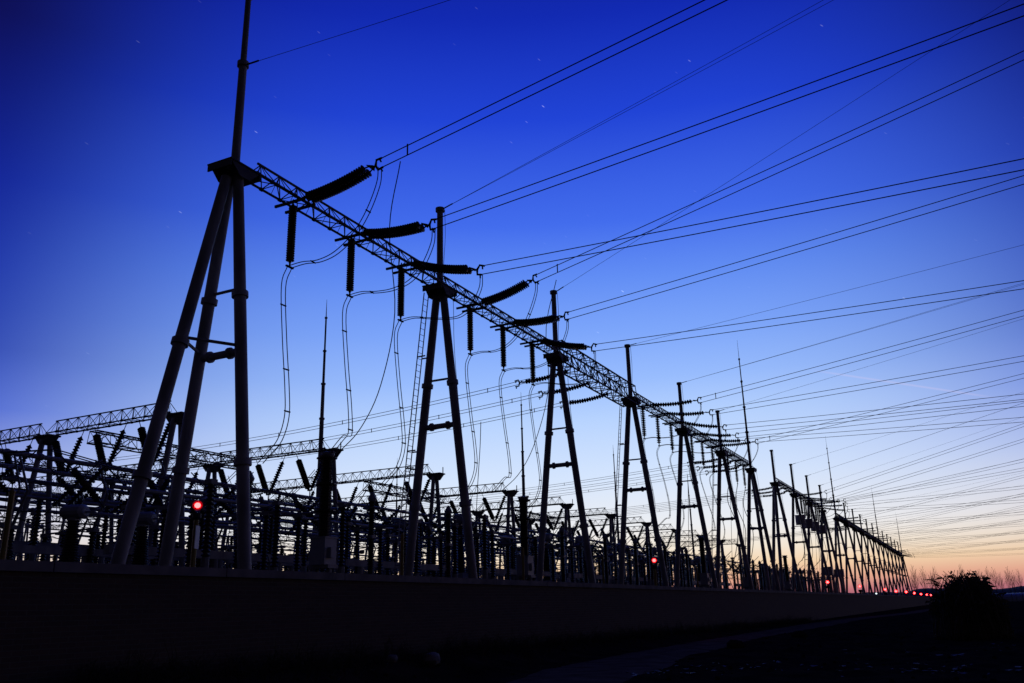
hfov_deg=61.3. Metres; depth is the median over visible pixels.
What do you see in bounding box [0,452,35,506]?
crossed insulators
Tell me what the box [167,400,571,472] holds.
twin conductor
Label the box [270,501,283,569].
post insulator
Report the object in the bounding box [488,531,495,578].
post insulator
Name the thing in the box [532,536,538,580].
post insulator
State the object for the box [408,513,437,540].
crossed insulators
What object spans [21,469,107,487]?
bus gantry beam
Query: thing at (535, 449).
down lead
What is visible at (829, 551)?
gantry tower
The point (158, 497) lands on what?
crossed insulators
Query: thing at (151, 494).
flexible bus
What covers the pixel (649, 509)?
twin conductor
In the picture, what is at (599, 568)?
post insulator
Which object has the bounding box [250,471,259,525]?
surge arrester
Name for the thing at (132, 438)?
cross beam
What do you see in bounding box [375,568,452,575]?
support portal
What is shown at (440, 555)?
disconnector
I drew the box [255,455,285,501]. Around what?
vee insulator
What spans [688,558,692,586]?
post insulator
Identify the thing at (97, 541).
post insulator
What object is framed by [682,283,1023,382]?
earth wire span
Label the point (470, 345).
suspension insulator
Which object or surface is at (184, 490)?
bay lead
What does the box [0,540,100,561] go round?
support portal
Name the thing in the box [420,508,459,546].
crossed insulators
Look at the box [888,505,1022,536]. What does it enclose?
twin conductor
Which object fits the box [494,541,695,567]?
bay lead
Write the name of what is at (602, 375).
gantry beam
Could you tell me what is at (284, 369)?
down lead
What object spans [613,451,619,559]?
lightning mast
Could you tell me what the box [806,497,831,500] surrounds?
tension insulator
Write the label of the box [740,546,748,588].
voltage transformer
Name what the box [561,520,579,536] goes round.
vee insulator
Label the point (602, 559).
fence post
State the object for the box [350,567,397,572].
support portal
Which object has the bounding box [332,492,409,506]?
bus gantry beam
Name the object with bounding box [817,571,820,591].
surge arrester
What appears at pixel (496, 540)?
crossed insulators
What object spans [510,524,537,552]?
crossed insulators
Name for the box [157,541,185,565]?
disconnector
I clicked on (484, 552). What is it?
post insulator
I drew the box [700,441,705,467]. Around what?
suspension insulator
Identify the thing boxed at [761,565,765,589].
post insulator
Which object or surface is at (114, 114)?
sky
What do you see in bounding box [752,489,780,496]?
tension insulator
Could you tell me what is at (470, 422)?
down lead
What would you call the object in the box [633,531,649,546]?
vee insulator
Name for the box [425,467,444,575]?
bus gantry column
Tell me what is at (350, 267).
suspension insulator
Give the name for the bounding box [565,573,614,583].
support portal
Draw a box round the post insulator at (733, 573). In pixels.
[730,557,736,588]
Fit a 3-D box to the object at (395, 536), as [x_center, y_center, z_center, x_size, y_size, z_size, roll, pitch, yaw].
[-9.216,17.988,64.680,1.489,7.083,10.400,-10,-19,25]
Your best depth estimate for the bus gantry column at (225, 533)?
82.94 m
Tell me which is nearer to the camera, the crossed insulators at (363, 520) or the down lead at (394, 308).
the down lead at (394, 308)
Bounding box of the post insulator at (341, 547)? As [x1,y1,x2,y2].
[337,503,348,572]
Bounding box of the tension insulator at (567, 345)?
[540,338,596,353]
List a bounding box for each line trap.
[795,497,805,524]
[803,501,813,528]
[810,504,819,530]
[817,509,826,533]
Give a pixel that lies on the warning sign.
(196, 537)
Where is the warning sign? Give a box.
[194,525,199,548]
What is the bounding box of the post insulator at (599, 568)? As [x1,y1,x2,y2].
[596,557,601,582]
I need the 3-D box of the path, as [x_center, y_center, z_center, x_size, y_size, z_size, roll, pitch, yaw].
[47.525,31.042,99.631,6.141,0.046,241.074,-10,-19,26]
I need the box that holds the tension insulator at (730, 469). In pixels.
[706,466,739,475]
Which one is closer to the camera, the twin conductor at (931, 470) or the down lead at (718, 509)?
the down lead at (718, 509)
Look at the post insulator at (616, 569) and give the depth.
67.42 m
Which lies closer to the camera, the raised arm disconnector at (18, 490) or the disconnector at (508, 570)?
the raised arm disconnector at (18, 490)
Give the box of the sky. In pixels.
[0,0,1023,592]
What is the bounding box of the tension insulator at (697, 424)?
[679,420,726,429]
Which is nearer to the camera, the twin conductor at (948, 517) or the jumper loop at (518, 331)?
the jumper loop at (518, 331)
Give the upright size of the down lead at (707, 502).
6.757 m
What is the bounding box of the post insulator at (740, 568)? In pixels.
[738,564,743,588]
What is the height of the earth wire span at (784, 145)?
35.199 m
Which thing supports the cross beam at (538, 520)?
attached to the bus gantry beam at (578, 515)
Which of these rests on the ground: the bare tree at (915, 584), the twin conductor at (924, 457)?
the bare tree at (915, 584)
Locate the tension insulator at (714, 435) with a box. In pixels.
[699,432,738,438]
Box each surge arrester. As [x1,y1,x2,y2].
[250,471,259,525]
[363,492,380,573]
[440,506,455,576]
[556,526,567,581]
[578,538,588,582]
[599,533,609,583]
[630,539,639,584]
[662,544,668,580]
[682,548,690,586]
[706,553,711,587]
[721,554,727,588]
[751,559,756,589]
[757,561,763,589]
[799,568,803,591]
[803,569,807,591]
[810,570,813,591]
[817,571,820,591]
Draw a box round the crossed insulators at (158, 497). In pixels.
[148,473,171,512]
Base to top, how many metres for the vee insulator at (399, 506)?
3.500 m
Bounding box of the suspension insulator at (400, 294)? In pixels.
[397,263,404,322]
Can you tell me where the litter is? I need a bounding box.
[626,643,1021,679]
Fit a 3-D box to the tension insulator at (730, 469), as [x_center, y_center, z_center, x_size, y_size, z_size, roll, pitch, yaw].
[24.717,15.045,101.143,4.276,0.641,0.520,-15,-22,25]
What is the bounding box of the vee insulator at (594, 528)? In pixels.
[588,517,607,539]
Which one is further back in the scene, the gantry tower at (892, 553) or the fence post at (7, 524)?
the gantry tower at (892, 553)
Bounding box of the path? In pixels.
[507,609,928,682]
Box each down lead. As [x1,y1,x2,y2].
[258,267,291,462]
[329,296,352,451]
[337,161,400,453]
[380,321,405,485]
[455,355,477,499]
[476,422,480,516]
[490,371,511,492]
[502,280,556,490]
[526,386,541,508]
[640,440,655,533]
[656,446,670,525]
[670,454,684,538]
[687,477,688,543]
[699,468,715,534]
[709,472,724,548]
[726,488,737,573]
[735,485,745,574]
[743,488,753,574]
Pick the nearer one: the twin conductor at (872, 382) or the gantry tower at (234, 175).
the gantry tower at (234, 175)
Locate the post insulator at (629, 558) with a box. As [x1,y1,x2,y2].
[626,552,632,584]
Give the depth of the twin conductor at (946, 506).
164.30 m
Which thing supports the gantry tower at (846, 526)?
on the ground
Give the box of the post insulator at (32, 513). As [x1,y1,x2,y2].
[26,511,35,559]
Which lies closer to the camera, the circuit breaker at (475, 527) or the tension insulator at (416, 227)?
the tension insulator at (416, 227)
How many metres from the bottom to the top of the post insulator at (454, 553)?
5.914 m
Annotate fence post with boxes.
[0,489,15,558]
[601,556,604,583]
[696,567,698,586]
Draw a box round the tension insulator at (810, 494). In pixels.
[801,490,826,495]
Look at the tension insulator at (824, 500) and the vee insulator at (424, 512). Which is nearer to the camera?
the vee insulator at (424, 512)
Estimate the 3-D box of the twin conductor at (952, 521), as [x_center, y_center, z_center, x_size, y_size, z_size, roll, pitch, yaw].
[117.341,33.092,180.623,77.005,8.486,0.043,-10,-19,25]
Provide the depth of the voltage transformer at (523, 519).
49.20 m
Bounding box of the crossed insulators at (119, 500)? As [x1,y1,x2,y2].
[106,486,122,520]
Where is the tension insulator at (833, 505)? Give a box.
[819,503,847,506]
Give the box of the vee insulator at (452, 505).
[449,495,472,513]
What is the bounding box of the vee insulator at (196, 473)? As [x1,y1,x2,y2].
[172,466,199,502]
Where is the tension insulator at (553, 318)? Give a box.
[511,311,568,326]
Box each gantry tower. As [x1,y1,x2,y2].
[56,495,71,560]
[109,0,261,568]
[394,206,478,577]
[536,290,596,582]
[612,344,668,585]
[674,382,718,587]
[711,410,753,589]
[737,343,780,590]
[769,450,802,591]
[789,464,819,591]
[804,475,833,592]
[818,485,844,592]
[826,444,856,593]
[842,503,865,593]
[851,509,872,593]
[858,514,879,594]
[865,519,884,594]
[871,523,889,594]
[872,495,893,594]
[881,531,897,593]
[886,534,902,595]
[890,537,905,595]
[894,540,908,594]
[895,512,913,595]
[897,542,911,595]
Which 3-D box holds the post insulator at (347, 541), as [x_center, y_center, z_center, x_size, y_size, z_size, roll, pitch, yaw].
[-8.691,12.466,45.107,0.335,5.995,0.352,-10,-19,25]
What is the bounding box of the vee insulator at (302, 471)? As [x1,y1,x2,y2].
[296,453,320,499]
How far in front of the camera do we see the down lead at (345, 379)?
35.31 m
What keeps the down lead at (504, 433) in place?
hanging from the suspension insulator at (502, 344)
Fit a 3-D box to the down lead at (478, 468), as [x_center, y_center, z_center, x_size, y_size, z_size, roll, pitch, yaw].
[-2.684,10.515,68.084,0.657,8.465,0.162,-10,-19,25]
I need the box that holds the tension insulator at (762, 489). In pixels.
[746,487,771,493]
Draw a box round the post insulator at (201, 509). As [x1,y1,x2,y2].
[195,506,205,566]
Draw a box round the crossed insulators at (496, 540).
[472,517,509,547]
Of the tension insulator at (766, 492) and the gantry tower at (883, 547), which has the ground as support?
the gantry tower at (883, 547)
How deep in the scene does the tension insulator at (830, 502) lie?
140.77 m
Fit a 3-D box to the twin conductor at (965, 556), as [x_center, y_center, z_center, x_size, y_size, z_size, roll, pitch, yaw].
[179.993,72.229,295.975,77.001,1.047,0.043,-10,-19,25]
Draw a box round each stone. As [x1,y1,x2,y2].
[386,654,397,661]
[422,652,440,666]
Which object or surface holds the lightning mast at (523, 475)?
on the ground
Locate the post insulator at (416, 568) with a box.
[413,520,420,575]
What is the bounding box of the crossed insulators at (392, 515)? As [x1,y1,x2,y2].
[362,500,408,541]
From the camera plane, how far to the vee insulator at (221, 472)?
66.24 m
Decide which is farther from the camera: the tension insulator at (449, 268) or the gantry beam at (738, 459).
the gantry beam at (738, 459)
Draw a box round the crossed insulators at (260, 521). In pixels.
[251,490,292,530]
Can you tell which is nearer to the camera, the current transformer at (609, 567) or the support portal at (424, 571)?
the support portal at (424, 571)
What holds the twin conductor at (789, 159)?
attached to the tension insulator at (505, 294)
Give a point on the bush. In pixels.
(967, 608)
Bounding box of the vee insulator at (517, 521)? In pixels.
[514,507,532,527]
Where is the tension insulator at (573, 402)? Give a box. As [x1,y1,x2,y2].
[559,392,610,408]
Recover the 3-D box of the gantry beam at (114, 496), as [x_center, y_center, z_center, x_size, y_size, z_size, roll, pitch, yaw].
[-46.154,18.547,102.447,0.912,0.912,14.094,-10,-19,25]
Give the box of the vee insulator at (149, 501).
[143,478,158,510]
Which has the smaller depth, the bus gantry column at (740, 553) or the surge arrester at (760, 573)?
the surge arrester at (760, 573)
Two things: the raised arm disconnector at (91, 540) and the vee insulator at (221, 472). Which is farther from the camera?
the vee insulator at (221, 472)
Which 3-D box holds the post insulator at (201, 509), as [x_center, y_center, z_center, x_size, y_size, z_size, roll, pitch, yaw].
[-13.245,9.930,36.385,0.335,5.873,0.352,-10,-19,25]
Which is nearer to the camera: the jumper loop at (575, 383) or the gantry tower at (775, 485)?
the jumper loop at (575, 383)
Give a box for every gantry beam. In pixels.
[0,423,45,444]
[1,480,63,494]
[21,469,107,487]
[45,403,176,434]
[74,488,162,500]
[110,454,211,476]
[217,438,329,463]
[251,162,445,284]
[253,477,316,492]
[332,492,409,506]
[336,464,432,483]
[398,504,475,517]
[421,482,508,498]
[443,276,561,353]
[472,514,517,522]
[479,496,565,510]
[503,522,567,531]
[533,507,607,519]
[547,340,638,406]
[573,516,644,526]
[608,524,673,532]
[632,391,685,427]
[638,530,699,538]
[663,535,715,542]
[679,424,724,450]
[683,539,736,546]
[718,446,752,466]
[776,478,796,492]
[795,489,811,501]
[812,501,823,508]
[834,513,848,523]
[849,521,857,528]
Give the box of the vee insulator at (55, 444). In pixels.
[52,429,84,477]
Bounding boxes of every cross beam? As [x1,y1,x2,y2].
[0,448,132,480]
[86,430,235,469]
[269,494,361,511]
[363,481,448,504]
[506,509,560,523]
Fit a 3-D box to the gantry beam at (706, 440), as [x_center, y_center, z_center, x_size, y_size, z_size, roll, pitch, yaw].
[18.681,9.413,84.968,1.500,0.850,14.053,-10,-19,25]
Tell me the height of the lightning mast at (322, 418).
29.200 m
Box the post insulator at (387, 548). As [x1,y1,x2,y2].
[384,534,391,574]
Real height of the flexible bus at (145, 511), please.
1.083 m
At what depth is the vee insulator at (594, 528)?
110.27 m
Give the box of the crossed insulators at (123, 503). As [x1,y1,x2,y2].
[104,467,162,518]
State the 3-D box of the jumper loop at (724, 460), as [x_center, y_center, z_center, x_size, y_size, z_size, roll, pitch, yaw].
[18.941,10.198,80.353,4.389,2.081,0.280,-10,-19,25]
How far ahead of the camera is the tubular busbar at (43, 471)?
52.87 m
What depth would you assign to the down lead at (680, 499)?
74.30 m
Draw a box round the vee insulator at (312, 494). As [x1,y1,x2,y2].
[291,486,315,512]
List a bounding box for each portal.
[0,511,19,559]
[0,521,44,560]
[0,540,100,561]
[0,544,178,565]
[23,513,117,559]
[51,524,115,533]
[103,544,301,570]
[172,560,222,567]
[224,531,295,563]
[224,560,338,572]
[278,543,309,552]
[344,559,452,576]
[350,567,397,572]
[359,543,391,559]
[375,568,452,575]
[479,567,549,579]
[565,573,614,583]
[626,577,659,585]
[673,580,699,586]
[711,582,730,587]
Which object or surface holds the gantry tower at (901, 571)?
on the ground
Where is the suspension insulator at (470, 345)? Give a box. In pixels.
[467,303,473,355]
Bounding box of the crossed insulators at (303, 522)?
[288,499,318,535]
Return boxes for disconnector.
[0,450,20,539]
[0,453,28,559]
[39,466,83,560]
[52,497,87,561]
[57,460,108,562]
[92,541,114,563]
[132,498,206,566]
[149,458,170,564]
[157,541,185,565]
[209,509,280,569]
[214,505,224,550]
[219,547,228,550]
[232,493,263,569]
[272,507,338,571]
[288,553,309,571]
[351,523,408,574]
[390,534,451,576]
[430,533,487,578]
[464,519,491,572]
[482,540,537,579]
[495,514,511,556]
[510,543,559,581]
[530,544,580,581]
[566,554,613,580]
[591,547,629,584]
[600,559,643,574]
[625,561,661,585]
[638,556,674,585]
[653,561,688,586]
[735,569,761,589]
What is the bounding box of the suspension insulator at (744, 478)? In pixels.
[742,465,746,487]
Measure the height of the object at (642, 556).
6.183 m
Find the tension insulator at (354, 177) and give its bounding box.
[303,157,383,202]
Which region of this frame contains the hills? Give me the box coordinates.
[840,586,1023,596]
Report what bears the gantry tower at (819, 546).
on the ground
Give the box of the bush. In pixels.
[925,570,1014,639]
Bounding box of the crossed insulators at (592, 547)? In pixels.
[576,535,601,554]
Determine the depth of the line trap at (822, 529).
146.95 m
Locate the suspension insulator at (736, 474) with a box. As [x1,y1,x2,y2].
[734,461,738,483]
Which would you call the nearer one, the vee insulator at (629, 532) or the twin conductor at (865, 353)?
the twin conductor at (865, 353)
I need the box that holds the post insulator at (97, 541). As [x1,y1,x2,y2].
[93,531,101,562]
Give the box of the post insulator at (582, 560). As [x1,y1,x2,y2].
[581,543,584,582]
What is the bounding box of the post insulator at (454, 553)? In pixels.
[451,523,458,577]
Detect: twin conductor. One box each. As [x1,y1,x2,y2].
[107,379,527,461]
[130,390,548,467]
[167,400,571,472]
[379,461,695,504]
[382,0,726,166]
[386,466,702,507]
[428,470,711,507]
[435,3,1023,228]
[481,489,752,519]
[482,158,1023,274]
[489,493,751,521]
[496,495,761,524]
[537,50,1023,280]
[569,175,1023,318]
[596,280,1023,350]
[637,527,830,545]
[704,310,1022,401]
[713,355,1023,414]
[727,394,1023,429]
[739,401,1023,437]
[748,417,1022,442]
[760,373,1023,442]
[828,423,1023,492]
[832,439,1021,499]
[841,459,1021,501]
[847,468,1020,500]
[848,486,1023,505]
[850,500,1023,511]
[862,475,1023,517]
[869,494,1021,520]
[872,512,1020,524]
[878,493,1022,527]
[879,509,1022,531]
[881,524,1016,534]
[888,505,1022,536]
[891,532,1016,541]
[893,519,1021,538]
[899,519,1023,542]
[899,533,1020,544]
[907,541,1017,546]
[912,529,1022,549]
[914,540,1019,551]
[916,553,1022,557]
[917,548,1013,553]
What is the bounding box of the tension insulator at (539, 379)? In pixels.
[515,369,570,388]
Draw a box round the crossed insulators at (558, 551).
[549,531,577,556]
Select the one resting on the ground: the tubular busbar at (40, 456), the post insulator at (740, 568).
the post insulator at (740, 568)
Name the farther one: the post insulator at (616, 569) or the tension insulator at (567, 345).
the post insulator at (616, 569)
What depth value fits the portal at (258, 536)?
147.41 m
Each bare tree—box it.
[909,569,918,593]
[918,565,927,596]
[927,572,934,593]
[930,570,940,591]
[991,567,1000,589]
[997,573,1004,596]
[1005,566,1013,601]
[1010,570,1018,598]
[1016,571,1023,600]
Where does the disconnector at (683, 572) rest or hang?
on the ground
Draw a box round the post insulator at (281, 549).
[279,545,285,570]
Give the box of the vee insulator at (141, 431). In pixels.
[137,420,169,472]
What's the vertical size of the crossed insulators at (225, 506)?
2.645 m
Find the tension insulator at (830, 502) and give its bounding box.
[817,499,845,503]
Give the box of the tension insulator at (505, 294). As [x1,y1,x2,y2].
[478,273,538,305]
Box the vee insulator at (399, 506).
[379,502,400,523]
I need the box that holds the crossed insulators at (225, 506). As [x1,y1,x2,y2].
[191,472,253,514]
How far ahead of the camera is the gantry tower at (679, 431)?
76.80 m
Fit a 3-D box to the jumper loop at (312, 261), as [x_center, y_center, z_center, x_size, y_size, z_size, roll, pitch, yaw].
[-6.757,-4.660,32.862,4.169,3.198,0.280,-10,-19,25]
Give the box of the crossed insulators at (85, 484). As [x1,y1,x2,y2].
[59,448,122,510]
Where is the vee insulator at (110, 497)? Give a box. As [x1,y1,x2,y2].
[103,475,128,513]
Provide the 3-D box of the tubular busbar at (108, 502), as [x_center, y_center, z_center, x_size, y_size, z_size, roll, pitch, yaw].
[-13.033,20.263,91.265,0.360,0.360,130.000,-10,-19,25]
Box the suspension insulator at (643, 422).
[641,404,645,439]
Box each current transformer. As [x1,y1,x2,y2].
[53,504,95,561]
[131,512,162,564]
[451,513,467,577]
[498,535,513,579]
[543,533,554,580]
[554,531,570,581]
[572,535,583,582]
[601,546,611,583]
[616,544,626,582]
[630,549,641,584]
[672,556,674,585]
[692,557,704,587]
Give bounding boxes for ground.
[141,601,1023,682]
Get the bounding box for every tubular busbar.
[0,448,738,562]
[0,463,720,563]
[0,489,505,546]
[0,497,520,551]
[0,505,559,559]
[3,476,700,564]
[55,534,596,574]
[89,512,732,588]
[157,515,721,583]
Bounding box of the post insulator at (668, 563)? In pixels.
[666,553,670,585]
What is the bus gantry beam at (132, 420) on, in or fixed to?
on the bus gantry column at (174, 419)
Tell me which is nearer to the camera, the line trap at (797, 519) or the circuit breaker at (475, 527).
the circuit breaker at (475, 527)
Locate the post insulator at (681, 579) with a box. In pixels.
[680,559,683,586]
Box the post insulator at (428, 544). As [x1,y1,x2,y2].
[425,526,432,576]
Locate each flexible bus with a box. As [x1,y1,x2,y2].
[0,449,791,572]
[0,473,742,569]
[0,497,567,556]
[0,506,596,563]
[44,500,479,549]
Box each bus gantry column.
[11,483,28,559]
[12,427,60,560]
[95,472,118,541]
[147,411,184,566]
[201,463,223,547]
[221,494,235,551]
[312,442,343,572]
[391,513,403,561]
[404,500,410,536]
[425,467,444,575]
[471,507,484,566]
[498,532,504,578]
[501,485,518,577]
[528,520,534,534]
[559,499,573,560]
[604,511,618,576]
[641,521,651,576]
[671,529,682,578]
[720,540,725,587]
[735,544,743,576]
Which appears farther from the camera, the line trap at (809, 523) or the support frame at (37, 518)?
the line trap at (809, 523)
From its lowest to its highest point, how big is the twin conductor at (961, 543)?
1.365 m
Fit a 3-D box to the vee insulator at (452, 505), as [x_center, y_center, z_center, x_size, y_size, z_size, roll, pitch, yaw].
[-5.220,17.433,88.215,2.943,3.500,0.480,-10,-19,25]
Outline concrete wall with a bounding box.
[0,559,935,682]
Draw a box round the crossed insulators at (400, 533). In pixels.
[377,510,409,537]
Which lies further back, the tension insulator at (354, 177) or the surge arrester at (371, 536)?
the surge arrester at (371, 536)
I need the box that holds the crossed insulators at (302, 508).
[282,486,332,534]
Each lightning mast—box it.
[312,303,327,569]
[520,402,524,494]
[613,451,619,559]
[688,485,695,573]
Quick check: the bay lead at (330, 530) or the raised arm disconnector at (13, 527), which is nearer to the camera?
the raised arm disconnector at (13, 527)
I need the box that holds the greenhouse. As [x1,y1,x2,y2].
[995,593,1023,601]
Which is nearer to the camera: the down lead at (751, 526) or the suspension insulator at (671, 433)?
the suspension insulator at (671, 433)
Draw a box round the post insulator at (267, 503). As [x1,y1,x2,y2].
[260,502,271,567]
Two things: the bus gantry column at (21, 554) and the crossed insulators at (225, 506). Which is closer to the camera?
the crossed insulators at (225, 506)
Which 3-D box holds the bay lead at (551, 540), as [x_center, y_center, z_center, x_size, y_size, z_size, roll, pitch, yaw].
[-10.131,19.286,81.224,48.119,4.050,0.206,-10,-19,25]
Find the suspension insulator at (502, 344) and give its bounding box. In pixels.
[500,323,506,371]
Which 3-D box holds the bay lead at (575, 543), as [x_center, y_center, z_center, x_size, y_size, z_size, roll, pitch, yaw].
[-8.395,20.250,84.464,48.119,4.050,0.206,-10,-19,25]
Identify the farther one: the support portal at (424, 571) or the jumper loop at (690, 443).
the jumper loop at (690, 443)
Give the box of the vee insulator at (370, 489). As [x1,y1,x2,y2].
[367,478,393,513]
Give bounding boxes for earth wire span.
[247,0,448,64]
[444,0,832,208]
[557,1,1007,290]
[631,245,1021,344]
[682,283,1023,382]
[720,319,1021,410]
[794,392,1021,463]
[807,403,1022,475]
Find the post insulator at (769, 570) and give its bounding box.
[768,566,771,589]
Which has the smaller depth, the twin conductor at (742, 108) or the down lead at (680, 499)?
the twin conductor at (742, 108)
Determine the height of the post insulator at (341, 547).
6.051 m
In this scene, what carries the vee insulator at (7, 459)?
hanging from the bus gantry beam at (29, 435)
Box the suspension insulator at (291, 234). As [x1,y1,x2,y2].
[285,199,296,269]
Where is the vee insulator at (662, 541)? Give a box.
[660,532,672,548]
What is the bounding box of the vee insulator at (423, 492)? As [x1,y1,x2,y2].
[403,476,430,505]
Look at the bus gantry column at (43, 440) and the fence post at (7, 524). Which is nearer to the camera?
the fence post at (7, 524)
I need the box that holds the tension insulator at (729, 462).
[696,461,730,471]
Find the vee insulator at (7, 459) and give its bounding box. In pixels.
[4,438,33,488]
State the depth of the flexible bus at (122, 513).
59.07 m
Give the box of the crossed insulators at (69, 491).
[43,459,102,514]
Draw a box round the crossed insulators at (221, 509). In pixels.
[203,486,235,521]
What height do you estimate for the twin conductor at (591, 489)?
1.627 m
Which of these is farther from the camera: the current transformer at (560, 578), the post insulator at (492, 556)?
the current transformer at (560, 578)
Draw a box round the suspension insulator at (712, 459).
[710,444,714,472]
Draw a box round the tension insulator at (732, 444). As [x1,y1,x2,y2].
[720,439,758,446]
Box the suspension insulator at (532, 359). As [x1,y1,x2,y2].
[529,339,535,385]
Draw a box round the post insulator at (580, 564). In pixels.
[578,547,582,582]
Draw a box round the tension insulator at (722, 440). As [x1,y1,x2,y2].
[709,438,747,444]
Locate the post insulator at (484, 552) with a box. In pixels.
[480,515,487,578]
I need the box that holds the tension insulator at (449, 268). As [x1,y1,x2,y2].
[410,259,484,277]
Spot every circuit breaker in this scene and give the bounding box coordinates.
[419,522,425,575]
[438,514,452,576]
[472,524,482,557]
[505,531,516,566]
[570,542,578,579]
[638,552,646,584]
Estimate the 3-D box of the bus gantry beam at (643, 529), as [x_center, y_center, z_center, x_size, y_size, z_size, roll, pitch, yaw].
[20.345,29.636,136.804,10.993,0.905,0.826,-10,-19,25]
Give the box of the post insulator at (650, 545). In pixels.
[648,543,653,585]
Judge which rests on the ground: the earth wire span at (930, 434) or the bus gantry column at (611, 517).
the bus gantry column at (611, 517)
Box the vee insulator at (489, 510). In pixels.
[482,494,505,524]
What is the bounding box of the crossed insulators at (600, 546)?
[593,535,617,562]
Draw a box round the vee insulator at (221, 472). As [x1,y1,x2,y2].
[218,465,235,507]
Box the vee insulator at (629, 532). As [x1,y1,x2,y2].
[626,526,643,541]
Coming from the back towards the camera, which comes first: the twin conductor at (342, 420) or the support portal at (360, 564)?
the twin conductor at (342, 420)
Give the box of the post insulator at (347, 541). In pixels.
[344,521,351,572]
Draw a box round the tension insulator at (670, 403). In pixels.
[650,397,701,406]
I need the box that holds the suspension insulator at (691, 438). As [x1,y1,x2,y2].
[689,433,694,462]
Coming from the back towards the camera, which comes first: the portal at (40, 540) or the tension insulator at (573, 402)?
the portal at (40, 540)
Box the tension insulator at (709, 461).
[687,458,717,467]
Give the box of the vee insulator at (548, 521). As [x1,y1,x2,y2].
[546,508,562,534]
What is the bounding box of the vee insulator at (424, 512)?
[421,498,440,521]
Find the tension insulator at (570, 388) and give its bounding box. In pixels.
[538,382,590,399]
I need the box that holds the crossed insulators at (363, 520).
[348,506,386,535]
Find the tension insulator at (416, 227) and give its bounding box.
[361,218,436,238]
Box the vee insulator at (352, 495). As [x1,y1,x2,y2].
[337,482,358,510]
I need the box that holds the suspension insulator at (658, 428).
[655,412,660,445]
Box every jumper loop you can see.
[288,167,381,267]
[349,228,435,296]
[400,274,482,320]
[470,281,537,354]
[504,319,568,370]
[533,352,595,384]
[645,404,701,438]
[659,419,712,445]
[674,429,726,452]
[694,437,738,462]
[705,445,747,467]
[717,443,757,471]
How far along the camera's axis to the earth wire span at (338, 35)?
30.48 m
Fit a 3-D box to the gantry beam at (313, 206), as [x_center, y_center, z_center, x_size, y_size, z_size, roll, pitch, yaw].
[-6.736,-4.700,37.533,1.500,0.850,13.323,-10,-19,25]
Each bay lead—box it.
[0,442,250,523]
[0,480,372,541]
[0,493,483,560]
[1,470,316,532]
[38,508,515,558]
[173,515,560,562]
[175,476,447,543]
[223,521,577,560]
[223,525,603,566]
[254,529,631,566]
[256,532,648,568]
[308,538,662,569]
[350,526,684,572]
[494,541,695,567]
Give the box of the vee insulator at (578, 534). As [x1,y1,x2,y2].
[576,529,592,538]
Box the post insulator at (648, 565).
[644,543,650,584]
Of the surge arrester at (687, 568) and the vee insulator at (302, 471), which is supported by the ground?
the surge arrester at (687, 568)
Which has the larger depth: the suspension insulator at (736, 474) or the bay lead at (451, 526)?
the suspension insulator at (736, 474)
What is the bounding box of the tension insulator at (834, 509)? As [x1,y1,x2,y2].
[822,507,849,511]
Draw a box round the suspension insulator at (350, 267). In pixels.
[346,233,354,297]
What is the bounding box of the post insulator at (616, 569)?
[612,544,617,583]
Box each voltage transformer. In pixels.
[307,451,337,572]
[515,496,535,580]
[697,536,710,587]
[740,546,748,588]
[782,555,792,590]
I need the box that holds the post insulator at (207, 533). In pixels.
[200,479,217,567]
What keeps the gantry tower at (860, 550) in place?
on the ground
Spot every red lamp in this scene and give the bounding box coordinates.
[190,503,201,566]
[652,559,656,585]
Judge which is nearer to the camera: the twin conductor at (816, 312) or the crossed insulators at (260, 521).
the twin conductor at (816, 312)
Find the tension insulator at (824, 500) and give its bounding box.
[809,499,838,502]
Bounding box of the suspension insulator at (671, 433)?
[669,423,673,452]
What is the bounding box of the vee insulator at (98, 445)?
[93,422,127,480]
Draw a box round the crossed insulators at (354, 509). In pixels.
[332,491,365,537]
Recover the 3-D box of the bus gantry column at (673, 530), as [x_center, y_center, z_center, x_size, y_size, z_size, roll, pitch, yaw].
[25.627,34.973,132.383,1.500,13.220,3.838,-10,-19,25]
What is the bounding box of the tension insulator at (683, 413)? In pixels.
[666,409,712,416]
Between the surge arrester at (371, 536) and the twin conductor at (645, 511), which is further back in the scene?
the twin conductor at (645, 511)
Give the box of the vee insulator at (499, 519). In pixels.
[483,510,503,530]
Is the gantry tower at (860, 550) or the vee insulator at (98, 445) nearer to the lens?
the vee insulator at (98, 445)

